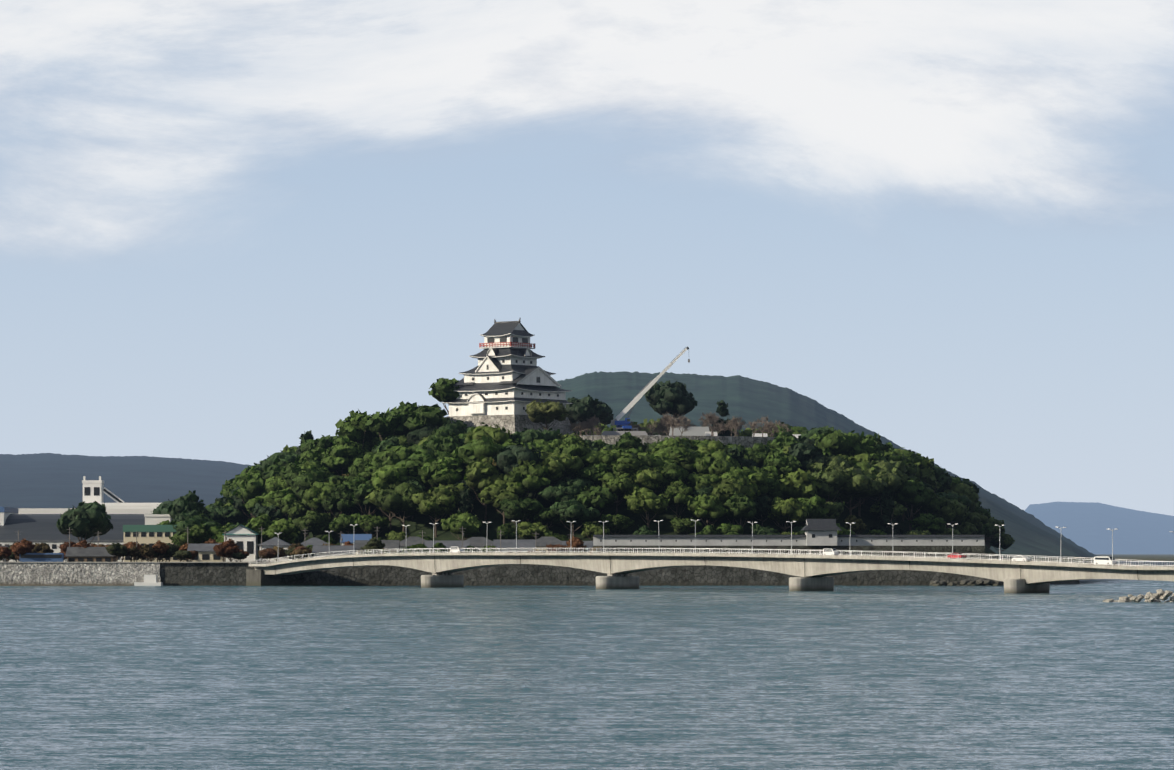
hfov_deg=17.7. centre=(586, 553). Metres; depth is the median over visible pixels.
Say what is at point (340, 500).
tree
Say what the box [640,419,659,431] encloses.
tree
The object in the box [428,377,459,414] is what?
tree
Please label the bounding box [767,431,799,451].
tree
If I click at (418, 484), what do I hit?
tree
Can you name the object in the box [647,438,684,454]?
tree
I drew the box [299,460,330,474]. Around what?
tree
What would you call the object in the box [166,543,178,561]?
tree
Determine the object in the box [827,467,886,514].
tree
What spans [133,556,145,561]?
tree
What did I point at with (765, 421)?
bare tree
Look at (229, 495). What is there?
tree
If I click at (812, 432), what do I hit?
tree
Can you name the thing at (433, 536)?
lamp post
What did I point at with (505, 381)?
castle keep
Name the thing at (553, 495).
tree
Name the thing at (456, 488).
tree
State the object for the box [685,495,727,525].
tree
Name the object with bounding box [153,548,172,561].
tree
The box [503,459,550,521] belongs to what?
tree
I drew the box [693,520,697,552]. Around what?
lamp post
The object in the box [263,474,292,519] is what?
tree
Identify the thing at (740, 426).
bare tree
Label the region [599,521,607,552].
lamp post
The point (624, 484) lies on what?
tree
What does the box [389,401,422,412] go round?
tree
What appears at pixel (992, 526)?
tree
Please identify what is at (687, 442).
tree
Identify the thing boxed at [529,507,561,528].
tree
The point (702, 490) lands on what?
tree
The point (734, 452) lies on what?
tree
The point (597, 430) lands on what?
bare tree
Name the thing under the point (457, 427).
tree
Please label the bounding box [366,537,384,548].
tree
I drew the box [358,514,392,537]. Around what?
tree
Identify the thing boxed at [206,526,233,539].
tree
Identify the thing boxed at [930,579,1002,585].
shore rocks
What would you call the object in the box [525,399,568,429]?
tree
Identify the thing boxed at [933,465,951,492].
tree
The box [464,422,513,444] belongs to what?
tree
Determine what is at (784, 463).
tree
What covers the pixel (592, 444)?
tree
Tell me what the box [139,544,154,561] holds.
tree
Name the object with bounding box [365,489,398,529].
tree
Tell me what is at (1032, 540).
ridge spur
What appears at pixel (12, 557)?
tree
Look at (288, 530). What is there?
tree
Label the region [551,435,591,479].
tree
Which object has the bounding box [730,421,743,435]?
bare tree
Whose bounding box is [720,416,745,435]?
bare tree
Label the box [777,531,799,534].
tree
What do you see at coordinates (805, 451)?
tree
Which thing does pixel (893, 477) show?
tree
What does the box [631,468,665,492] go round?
tree
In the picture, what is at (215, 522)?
tree
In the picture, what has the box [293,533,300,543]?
tree
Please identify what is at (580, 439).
tree
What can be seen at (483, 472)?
tree
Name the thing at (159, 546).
tree
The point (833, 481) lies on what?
tree
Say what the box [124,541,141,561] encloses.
tree
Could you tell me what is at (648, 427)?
bare tree
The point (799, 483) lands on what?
tree
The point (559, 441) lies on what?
tree
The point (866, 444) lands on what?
tree
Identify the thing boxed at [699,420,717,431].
bare tree
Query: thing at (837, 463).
tree
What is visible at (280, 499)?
tree
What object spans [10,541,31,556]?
tree
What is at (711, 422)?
bare tree
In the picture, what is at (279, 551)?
tree
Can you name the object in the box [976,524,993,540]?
tree
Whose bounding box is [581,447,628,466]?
tree
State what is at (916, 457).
tree
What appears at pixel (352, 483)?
tree
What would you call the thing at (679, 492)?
tree
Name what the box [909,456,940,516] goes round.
tree
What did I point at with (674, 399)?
tree
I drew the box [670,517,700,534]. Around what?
tree
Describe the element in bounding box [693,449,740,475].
tree
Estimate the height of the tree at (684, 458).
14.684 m
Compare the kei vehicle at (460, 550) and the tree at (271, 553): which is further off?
the tree at (271, 553)
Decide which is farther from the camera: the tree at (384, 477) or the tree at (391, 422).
the tree at (391, 422)
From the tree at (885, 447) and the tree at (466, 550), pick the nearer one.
the tree at (466, 550)
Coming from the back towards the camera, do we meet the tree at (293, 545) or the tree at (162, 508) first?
the tree at (162, 508)
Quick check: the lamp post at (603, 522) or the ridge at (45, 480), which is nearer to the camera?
the lamp post at (603, 522)
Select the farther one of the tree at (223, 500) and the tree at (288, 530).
the tree at (223, 500)
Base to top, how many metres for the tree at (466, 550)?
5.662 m
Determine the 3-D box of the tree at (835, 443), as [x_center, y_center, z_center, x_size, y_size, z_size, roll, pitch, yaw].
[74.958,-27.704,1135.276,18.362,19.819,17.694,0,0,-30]
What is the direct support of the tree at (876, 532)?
on the castle hill terrain at (418, 524)
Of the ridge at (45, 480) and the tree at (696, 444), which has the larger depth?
the ridge at (45, 480)
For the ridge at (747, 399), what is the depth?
3300.11 m
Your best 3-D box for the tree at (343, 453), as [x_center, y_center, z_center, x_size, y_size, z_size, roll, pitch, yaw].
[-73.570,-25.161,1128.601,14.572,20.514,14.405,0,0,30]
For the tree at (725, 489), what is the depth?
1079.77 m
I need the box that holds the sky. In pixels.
[0,0,1173,515]
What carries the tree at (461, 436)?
on the castle hill terrain at (418, 524)
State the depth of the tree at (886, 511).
1101.70 m
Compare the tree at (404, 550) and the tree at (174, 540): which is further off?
the tree at (174, 540)
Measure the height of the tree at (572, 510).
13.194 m
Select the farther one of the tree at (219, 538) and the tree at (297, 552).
the tree at (219, 538)
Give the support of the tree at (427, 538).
on the castle hill terrain at (418, 524)
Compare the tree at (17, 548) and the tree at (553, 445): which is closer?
the tree at (17, 548)
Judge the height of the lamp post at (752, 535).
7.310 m
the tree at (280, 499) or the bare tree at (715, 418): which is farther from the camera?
the bare tree at (715, 418)
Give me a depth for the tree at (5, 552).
998.32 m
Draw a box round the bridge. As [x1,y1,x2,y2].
[246,548,1173,592]
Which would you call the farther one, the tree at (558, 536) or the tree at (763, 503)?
the tree at (763, 503)
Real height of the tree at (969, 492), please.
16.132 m
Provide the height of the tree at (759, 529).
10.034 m
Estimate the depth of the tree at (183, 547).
1015.57 m
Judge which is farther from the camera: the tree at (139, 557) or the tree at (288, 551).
the tree at (139, 557)
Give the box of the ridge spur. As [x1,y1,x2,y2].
[978,494,1093,561]
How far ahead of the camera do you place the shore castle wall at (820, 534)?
1005.16 m
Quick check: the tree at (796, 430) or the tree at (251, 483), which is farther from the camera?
the tree at (796, 430)
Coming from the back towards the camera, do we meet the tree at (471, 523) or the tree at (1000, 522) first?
the tree at (1000, 522)
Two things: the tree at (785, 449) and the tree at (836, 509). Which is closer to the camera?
the tree at (836, 509)
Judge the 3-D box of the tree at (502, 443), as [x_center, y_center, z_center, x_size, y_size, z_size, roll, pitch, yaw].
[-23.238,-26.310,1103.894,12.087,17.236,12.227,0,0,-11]
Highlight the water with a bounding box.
[0,561,1173,769]
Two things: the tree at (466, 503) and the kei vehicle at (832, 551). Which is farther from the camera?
the tree at (466, 503)
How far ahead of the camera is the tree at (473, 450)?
1092.95 m
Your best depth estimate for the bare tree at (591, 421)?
1151.18 m
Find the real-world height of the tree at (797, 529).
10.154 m
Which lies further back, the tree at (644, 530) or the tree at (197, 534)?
the tree at (644, 530)
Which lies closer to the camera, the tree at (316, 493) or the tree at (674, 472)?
the tree at (674, 472)
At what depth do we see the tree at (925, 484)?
1130.32 m
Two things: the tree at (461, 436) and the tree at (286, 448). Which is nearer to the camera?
the tree at (461, 436)
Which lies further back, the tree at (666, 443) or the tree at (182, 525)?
the tree at (666, 443)
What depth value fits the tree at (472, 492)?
1088.92 m
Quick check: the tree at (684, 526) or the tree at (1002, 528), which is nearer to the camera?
the tree at (684, 526)
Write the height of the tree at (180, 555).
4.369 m
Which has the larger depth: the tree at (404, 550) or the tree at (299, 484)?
the tree at (299, 484)
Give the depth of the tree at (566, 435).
1115.46 m
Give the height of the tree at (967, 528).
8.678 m
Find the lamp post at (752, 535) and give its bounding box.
[748,522,757,553]
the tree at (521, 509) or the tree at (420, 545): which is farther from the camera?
the tree at (521, 509)
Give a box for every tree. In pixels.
[0,546,11,561]
[8,552,17,561]
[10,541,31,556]
[19,538,34,552]
[33,543,53,552]
[56,501,112,543]
[59,541,75,552]
[74,540,91,547]
[105,542,127,561]
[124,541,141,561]
[127,546,140,561]
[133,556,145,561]
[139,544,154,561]
[151,499,172,520]
[153,540,169,561]
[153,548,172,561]
[159,520,175,524]
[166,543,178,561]
[167,490,211,521]
[169,534,180,546]
[172,515,217,534]
[174,550,192,561]
[176,514,222,526]
[176,524,208,544]
[179,542,188,560]
[187,550,197,560]
[203,538,217,543]
[205,500,223,508]
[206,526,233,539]
[207,503,247,525]
[213,544,233,561]
[215,497,250,515]
[216,531,226,542]
[220,478,246,523]
[222,538,239,561]
[226,488,245,524]
[230,486,253,518]
[231,552,243,561]
[233,466,267,517]
[239,463,258,476]
[239,550,248,561]
[242,512,273,530]
[243,493,266,512]
[249,501,285,520]
[251,529,263,561]
[257,450,300,468]
[259,517,298,543]
[259,548,276,560]
[261,458,291,481]
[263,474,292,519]
[263,487,301,519]
[272,546,284,560]
[280,459,335,483]
[281,500,310,518]
[283,444,299,451]
[285,547,294,555]
[287,543,304,548]
[288,467,344,512]
[290,549,308,557]
[290,554,303,559]
[292,509,331,538]
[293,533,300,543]
[293,546,311,554]
[294,445,325,463]
[296,531,308,543]
[299,430,313,443]
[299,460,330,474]
[300,435,333,451]
[302,479,341,513]
[305,546,313,556]
[320,435,369,475]
[320,534,336,544]
[321,483,356,534]
[329,512,361,533]
[334,470,346,476]
[335,409,376,448]
[341,475,357,513]
[344,476,368,515]
[346,452,375,476]
[352,479,376,514]
[357,461,395,479]
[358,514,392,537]
[360,435,384,451]
[360,545,380,553]
[365,406,412,439]
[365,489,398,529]
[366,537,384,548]
[369,444,411,465]
[371,435,403,452]
[371,463,421,516]
[374,481,422,531]
[384,530,411,540]
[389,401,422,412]
[397,447,450,490]
[398,436,408,445]
[400,546,410,552]
[403,477,427,519]
[404,404,449,431]
[404,443,417,453]
[405,423,438,443]
[410,543,428,552]
[411,486,460,537]
[416,534,434,540]
[417,427,459,448]
[417,456,463,486]
[418,433,458,445]
[422,430,460,452]
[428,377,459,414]
[428,542,446,552]
[438,419,474,434]
[439,483,468,517]
[441,512,481,540]
[443,447,466,476]
[453,479,481,509]
[454,489,479,532]
[455,435,502,465]
[459,429,472,438]
[459,438,464,445]
[463,546,478,552]
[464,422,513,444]
[464,455,504,519]
[478,479,527,523]
[482,545,497,550]
[494,441,547,474]
[497,435,519,444]
[497,522,517,539]
[499,497,542,537]
[500,438,552,492]
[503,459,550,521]
[512,427,560,443]
[517,522,552,539]
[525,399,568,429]
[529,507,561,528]
[534,439,562,446]
[534,448,584,506]
[538,484,582,504]
[543,532,569,540]
[546,544,566,550]
[547,441,558,484]
[550,498,600,536]
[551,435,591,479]
[553,476,594,487]
[557,435,591,477]
[559,433,582,439]
[564,536,586,550]
[566,395,601,435]
[569,420,584,434]
[573,424,588,435]
[573,463,612,486]
[574,485,616,522]
[575,416,600,433]
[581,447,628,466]
[581,521,609,540]
[582,414,599,434]
[582,422,593,435]
[582,423,601,434]
[584,439,598,449]
[587,423,608,434]
[590,547,602,552]
[591,439,614,446]
[593,444,615,450]
[594,400,613,434]
[597,513,635,534]
[598,471,640,514]
[601,420,649,433]
[608,451,653,475]
[612,431,646,451]
[624,486,668,526]
[625,447,642,454]
[631,424,648,433]
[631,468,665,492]
[633,525,659,534]
[637,451,676,466]
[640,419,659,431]
[642,421,655,434]
[644,379,697,426]
[647,438,668,449]
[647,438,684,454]
[650,425,667,434]
[653,461,688,507]
[655,415,670,434]
[657,436,695,450]
[658,418,670,435]
[658,479,693,517]
[660,411,680,435]
[661,413,678,428]
[664,445,701,481]
[669,414,693,427]
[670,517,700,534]
[672,420,688,435]
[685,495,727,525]
[686,472,721,490]
[691,437,713,473]
[691,485,713,522]
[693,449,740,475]
[694,524,719,534]
[696,440,728,453]
[699,412,724,435]
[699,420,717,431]
[702,412,715,435]
[710,422,725,434]
[710,477,760,524]
[712,400,735,435]
[716,523,743,534]
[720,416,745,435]
[721,442,745,456]
[722,466,768,494]
[722,491,756,526]
[724,422,734,435]
[727,446,744,466]
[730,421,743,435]
[734,421,742,435]
[740,426,778,436]
[741,457,758,468]
[742,442,770,467]
[744,421,759,436]
[749,524,779,534]
[750,465,780,479]
[752,415,772,436]
[754,495,773,525]
[757,475,784,498]
[762,423,778,435]
[762,450,801,476]
[764,451,775,465]
[765,421,778,436]
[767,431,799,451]
[767,496,808,532]
[770,420,790,431]
[772,422,807,433]
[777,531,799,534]
[779,468,821,498]
[782,446,790,453]
[788,436,829,470]
[789,525,805,534]
[797,494,828,525]
[798,425,833,441]
[805,455,854,501]
[806,469,846,502]
[809,430,864,456]
[823,501,844,519]
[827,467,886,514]
[836,523,854,534]
[839,452,877,505]
[843,515,866,534]
[848,460,882,516]
[849,436,888,499]
[863,433,890,451]
[865,529,886,534]
[867,460,909,518]
[869,499,906,524]
[870,457,908,501]
[870,486,903,534]
[881,449,905,460]
[888,449,923,462]
[889,460,917,475]
[891,474,933,530]
[906,529,931,534]
[907,462,920,508]
[908,487,950,513]
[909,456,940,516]
[909,513,945,534]
[912,481,932,519]
[926,498,968,527]
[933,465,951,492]
[933,527,960,534]
[934,466,963,485]
[935,492,971,525]
[943,482,979,511]
[951,476,978,524]
[955,521,979,534]
[956,510,989,529]
[975,505,990,515]
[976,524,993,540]
[985,517,1004,548]
[986,515,1004,546]
[986,521,999,538]
[989,533,1014,555]
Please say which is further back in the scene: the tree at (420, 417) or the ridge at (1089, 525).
the ridge at (1089, 525)
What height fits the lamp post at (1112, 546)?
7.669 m
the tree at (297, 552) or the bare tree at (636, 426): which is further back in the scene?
the bare tree at (636, 426)
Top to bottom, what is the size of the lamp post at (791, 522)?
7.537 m
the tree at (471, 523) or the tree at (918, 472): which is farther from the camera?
the tree at (918, 472)
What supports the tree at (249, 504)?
on the castle hill terrain at (418, 524)
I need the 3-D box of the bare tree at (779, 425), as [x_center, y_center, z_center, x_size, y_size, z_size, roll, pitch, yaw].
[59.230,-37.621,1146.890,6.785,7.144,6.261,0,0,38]
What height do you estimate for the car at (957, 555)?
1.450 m
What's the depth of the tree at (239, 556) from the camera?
1019.61 m
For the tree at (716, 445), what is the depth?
1102.33 m
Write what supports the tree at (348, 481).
on the castle hill terrain at (418, 524)
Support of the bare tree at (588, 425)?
on the stone wall at (700, 433)
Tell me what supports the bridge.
in the water
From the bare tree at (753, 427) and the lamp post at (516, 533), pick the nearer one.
the lamp post at (516, 533)
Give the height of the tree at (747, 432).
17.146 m
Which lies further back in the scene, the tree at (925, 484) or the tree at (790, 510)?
the tree at (925, 484)
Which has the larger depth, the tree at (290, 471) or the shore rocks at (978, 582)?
the tree at (290, 471)
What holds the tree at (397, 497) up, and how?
on the castle hill terrain at (418, 524)
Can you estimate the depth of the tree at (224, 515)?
1143.33 m
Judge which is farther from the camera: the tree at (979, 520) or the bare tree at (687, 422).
the bare tree at (687, 422)
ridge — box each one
[0,453,253,507]
[556,371,1116,562]
[1025,502,1173,553]
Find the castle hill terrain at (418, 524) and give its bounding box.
[258,442,998,561]
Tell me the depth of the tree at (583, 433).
1205.38 m
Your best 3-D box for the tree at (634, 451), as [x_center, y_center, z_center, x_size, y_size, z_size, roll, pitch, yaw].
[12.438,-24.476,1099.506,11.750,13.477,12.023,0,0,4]
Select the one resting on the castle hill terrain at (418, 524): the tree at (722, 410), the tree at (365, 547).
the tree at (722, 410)
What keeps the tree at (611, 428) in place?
on the castle hill terrain at (418, 524)
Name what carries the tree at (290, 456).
on the castle hill terrain at (418, 524)
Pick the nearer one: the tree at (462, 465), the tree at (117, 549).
the tree at (117, 549)
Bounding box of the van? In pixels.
[1094,557,1116,565]
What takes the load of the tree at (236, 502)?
on the castle hill terrain at (418, 524)
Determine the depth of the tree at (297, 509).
1109.54 m
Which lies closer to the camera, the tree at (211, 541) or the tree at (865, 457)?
the tree at (211, 541)
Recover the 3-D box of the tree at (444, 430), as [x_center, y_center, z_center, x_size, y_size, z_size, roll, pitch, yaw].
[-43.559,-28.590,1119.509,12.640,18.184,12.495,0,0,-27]
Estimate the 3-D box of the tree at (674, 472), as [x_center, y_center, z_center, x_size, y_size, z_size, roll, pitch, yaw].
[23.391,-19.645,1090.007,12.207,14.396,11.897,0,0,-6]
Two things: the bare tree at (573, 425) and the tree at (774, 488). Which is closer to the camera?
the tree at (774, 488)
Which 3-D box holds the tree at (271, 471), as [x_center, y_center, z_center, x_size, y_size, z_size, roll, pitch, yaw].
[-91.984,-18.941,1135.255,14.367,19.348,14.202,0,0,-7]
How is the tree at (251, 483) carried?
on the castle hill terrain at (418, 524)
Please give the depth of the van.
785.37 m
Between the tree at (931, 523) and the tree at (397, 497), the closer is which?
the tree at (397, 497)
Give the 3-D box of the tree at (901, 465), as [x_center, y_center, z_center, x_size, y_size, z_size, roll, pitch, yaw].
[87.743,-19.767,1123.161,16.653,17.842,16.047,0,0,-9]
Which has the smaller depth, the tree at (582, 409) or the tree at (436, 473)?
the tree at (436, 473)
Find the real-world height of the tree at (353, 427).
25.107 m
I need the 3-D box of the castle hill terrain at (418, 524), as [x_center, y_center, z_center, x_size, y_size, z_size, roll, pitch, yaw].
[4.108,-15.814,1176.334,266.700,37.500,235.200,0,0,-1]
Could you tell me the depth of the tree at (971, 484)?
1171.13 m
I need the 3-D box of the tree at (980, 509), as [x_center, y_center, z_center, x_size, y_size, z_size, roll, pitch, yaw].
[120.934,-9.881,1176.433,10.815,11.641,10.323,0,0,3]
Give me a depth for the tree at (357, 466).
1116.41 m
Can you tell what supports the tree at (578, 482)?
on the castle hill terrain at (418, 524)
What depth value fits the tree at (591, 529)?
1067.10 m
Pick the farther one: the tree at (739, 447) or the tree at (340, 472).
the tree at (340, 472)
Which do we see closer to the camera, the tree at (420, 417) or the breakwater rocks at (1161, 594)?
the breakwater rocks at (1161, 594)
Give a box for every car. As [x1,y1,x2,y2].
[947,553,965,558]
[1012,555,1031,561]
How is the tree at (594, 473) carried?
on the castle hill terrain at (418, 524)
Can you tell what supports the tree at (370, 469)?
on the castle hill terrain at (418, 524)
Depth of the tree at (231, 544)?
994.51 m
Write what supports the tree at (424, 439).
on the castle hill terrain at (418, 524)
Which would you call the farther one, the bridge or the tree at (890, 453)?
the tree at (890, 453)
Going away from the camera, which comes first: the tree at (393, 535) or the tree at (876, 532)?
the tree at (393, 535)
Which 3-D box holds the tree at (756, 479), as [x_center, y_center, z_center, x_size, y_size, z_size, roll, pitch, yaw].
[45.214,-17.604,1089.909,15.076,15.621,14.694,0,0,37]
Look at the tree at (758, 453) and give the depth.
1114.44 m
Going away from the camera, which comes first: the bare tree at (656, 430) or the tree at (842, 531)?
the tree at (842, 531)
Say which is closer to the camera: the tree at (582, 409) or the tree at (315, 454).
the tree at (315, 454)
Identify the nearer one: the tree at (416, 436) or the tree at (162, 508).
the tree at (162, 508)
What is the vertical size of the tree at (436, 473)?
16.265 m
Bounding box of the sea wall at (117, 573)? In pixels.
[0,562,1079,585]
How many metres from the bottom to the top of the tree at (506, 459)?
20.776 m
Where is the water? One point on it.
(1080, 676)
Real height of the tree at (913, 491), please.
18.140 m
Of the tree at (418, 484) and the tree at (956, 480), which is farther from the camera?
the tree at (956, 480)
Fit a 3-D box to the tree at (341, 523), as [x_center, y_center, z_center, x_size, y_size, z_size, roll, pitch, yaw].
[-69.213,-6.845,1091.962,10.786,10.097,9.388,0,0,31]
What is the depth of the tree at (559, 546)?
1010.18 m
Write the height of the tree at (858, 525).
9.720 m
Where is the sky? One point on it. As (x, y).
(232, 231)
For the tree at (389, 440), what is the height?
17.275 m
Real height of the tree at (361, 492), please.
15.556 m
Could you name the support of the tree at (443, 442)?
on the castle hill terrain at (418, 524)
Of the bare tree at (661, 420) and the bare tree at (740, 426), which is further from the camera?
the bare tree at (740, 426)
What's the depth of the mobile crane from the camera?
1148.19 m
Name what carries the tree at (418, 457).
on the castle hill terrain at (418, 524)
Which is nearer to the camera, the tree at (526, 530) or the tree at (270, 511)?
the tree at (526, 530)
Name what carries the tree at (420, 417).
on the castle hill terrain at (418, 524)
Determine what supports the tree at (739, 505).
on the castle hill terrain at (418, 524)
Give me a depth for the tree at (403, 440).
1131.05 m
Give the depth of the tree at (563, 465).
1084.30 m
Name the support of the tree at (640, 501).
on the castle hill terrain at (418, 524)
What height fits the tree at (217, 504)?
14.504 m
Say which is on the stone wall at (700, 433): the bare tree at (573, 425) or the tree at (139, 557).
the bare tree at (573, 425)
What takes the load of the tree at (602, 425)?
on the castle hill terrain at (418, 524)
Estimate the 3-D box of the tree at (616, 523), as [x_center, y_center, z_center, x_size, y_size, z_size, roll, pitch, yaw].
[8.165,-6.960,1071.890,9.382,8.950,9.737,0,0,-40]
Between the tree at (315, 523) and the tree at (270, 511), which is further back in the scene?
the tree at (270, 511)
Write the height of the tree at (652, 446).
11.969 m
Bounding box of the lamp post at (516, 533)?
[512,520,520,550]
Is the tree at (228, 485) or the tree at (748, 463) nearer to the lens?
the tree at (748, 463)
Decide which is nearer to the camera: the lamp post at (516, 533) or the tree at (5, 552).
the lamp post at (516, 533)
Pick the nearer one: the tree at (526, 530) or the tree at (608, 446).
the tree at (526, 530)
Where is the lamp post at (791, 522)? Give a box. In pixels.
[786,521,796,554]
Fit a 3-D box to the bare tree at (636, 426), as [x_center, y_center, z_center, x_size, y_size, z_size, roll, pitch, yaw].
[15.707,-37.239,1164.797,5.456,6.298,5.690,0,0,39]
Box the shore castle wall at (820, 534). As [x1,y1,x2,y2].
[593,519,984,558]
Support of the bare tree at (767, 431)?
on the stone wall at (700, 433)
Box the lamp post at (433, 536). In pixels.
[429,523,437,552]
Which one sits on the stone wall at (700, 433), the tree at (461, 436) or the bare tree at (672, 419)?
the bare tree at (672, 419)
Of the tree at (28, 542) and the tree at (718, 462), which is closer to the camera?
the tree at (28, 542)
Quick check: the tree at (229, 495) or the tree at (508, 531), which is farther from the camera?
the tree at (229, 495)
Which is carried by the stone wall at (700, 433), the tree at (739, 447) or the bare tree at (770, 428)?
the bare tree at (770, 428)
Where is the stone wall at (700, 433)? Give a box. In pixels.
[580,427,800,447]
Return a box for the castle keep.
[442,318,573,434]
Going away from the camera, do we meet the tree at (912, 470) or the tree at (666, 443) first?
the tree at (666, 443)
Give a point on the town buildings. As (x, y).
(136, 522)
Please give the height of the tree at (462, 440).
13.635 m
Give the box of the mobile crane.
[601,346,689,434]
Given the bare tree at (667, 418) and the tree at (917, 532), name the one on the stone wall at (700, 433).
the bare tree at (667, 418)
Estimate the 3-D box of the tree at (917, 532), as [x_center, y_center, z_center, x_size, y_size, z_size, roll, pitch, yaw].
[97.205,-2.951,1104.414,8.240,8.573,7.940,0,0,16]
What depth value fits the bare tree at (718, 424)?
1162.28 m
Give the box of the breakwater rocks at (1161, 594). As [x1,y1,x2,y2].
[1103,589,1173,601]
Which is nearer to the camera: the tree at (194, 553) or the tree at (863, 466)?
the tree at (194, 553)
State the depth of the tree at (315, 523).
1094.79 m
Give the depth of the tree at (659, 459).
1093.21 m
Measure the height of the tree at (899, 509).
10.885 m
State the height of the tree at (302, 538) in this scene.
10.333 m
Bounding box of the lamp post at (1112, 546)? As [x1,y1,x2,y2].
[1109,529,1112,565]
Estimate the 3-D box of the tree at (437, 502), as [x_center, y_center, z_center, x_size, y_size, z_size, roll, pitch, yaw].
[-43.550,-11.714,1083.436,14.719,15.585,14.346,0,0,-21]
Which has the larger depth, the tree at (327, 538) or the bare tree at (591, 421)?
the bare tree at (591, 421)
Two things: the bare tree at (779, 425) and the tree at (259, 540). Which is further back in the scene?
the bare tree at (779, 425)
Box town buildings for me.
[0,476,592,585]
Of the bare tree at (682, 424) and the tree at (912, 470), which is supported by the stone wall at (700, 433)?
the bare tree at (682, 424)
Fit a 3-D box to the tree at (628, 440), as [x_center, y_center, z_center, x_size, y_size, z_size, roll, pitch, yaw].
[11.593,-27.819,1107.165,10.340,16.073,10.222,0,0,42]
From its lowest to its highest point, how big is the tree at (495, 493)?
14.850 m
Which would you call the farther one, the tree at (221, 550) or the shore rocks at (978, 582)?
the tree at (221, 550)
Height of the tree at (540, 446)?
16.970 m
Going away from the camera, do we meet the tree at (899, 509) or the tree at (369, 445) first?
the tree at (899, 509)
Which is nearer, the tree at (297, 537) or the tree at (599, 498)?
the tree at (297, 537)
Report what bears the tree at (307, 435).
on the castle hill terrain at (418, 524)
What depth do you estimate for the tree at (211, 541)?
1021.63 m
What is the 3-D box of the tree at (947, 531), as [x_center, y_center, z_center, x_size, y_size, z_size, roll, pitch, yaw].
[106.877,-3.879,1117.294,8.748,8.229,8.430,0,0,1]
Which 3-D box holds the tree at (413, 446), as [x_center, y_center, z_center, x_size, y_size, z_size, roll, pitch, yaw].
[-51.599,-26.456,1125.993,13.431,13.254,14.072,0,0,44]
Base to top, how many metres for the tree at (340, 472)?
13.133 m
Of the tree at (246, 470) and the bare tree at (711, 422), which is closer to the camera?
the bare tree at (711, 422)
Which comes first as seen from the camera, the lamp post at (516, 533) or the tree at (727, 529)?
the lamp post at (516, 533)
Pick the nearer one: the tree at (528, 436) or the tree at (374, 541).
the tree at (374, 541)
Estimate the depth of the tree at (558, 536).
1065.88 m
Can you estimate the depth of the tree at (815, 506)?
1084.98 m
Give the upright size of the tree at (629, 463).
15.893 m
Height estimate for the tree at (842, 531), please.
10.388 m
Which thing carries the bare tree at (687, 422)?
on the stone wall at (700, 433)
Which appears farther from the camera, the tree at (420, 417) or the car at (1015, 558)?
the tree at (420, 417)
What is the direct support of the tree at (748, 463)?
on the castle hill terrain at (418, 524)
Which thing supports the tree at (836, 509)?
on the castle hill terrain at (418, 524)
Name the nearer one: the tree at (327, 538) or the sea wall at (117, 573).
the sea wall at (117, 573)
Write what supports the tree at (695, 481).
on the castle hill terrain at (418, 524)
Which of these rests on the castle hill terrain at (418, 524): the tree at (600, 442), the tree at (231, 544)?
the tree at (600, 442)
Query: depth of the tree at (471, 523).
1070.54 m
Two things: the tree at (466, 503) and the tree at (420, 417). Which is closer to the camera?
the tree at (466, 503)
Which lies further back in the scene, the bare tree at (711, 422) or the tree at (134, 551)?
the bare tree at (711, 422)
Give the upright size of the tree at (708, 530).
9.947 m
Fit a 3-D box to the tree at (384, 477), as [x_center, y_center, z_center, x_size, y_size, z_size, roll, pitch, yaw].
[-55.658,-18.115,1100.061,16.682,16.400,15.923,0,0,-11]
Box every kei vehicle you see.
[450,547,463,552]
[823,549,838,555]
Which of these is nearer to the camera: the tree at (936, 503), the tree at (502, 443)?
the tree at (502, 443)
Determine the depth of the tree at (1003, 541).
1173.27 m
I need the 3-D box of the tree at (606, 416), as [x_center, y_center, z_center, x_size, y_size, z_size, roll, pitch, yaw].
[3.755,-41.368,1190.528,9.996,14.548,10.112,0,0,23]
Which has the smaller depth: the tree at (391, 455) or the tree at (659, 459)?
the tree at (659, 459)
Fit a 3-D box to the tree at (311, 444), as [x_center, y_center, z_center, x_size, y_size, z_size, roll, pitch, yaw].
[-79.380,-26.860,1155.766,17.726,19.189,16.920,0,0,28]
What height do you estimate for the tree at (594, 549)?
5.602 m

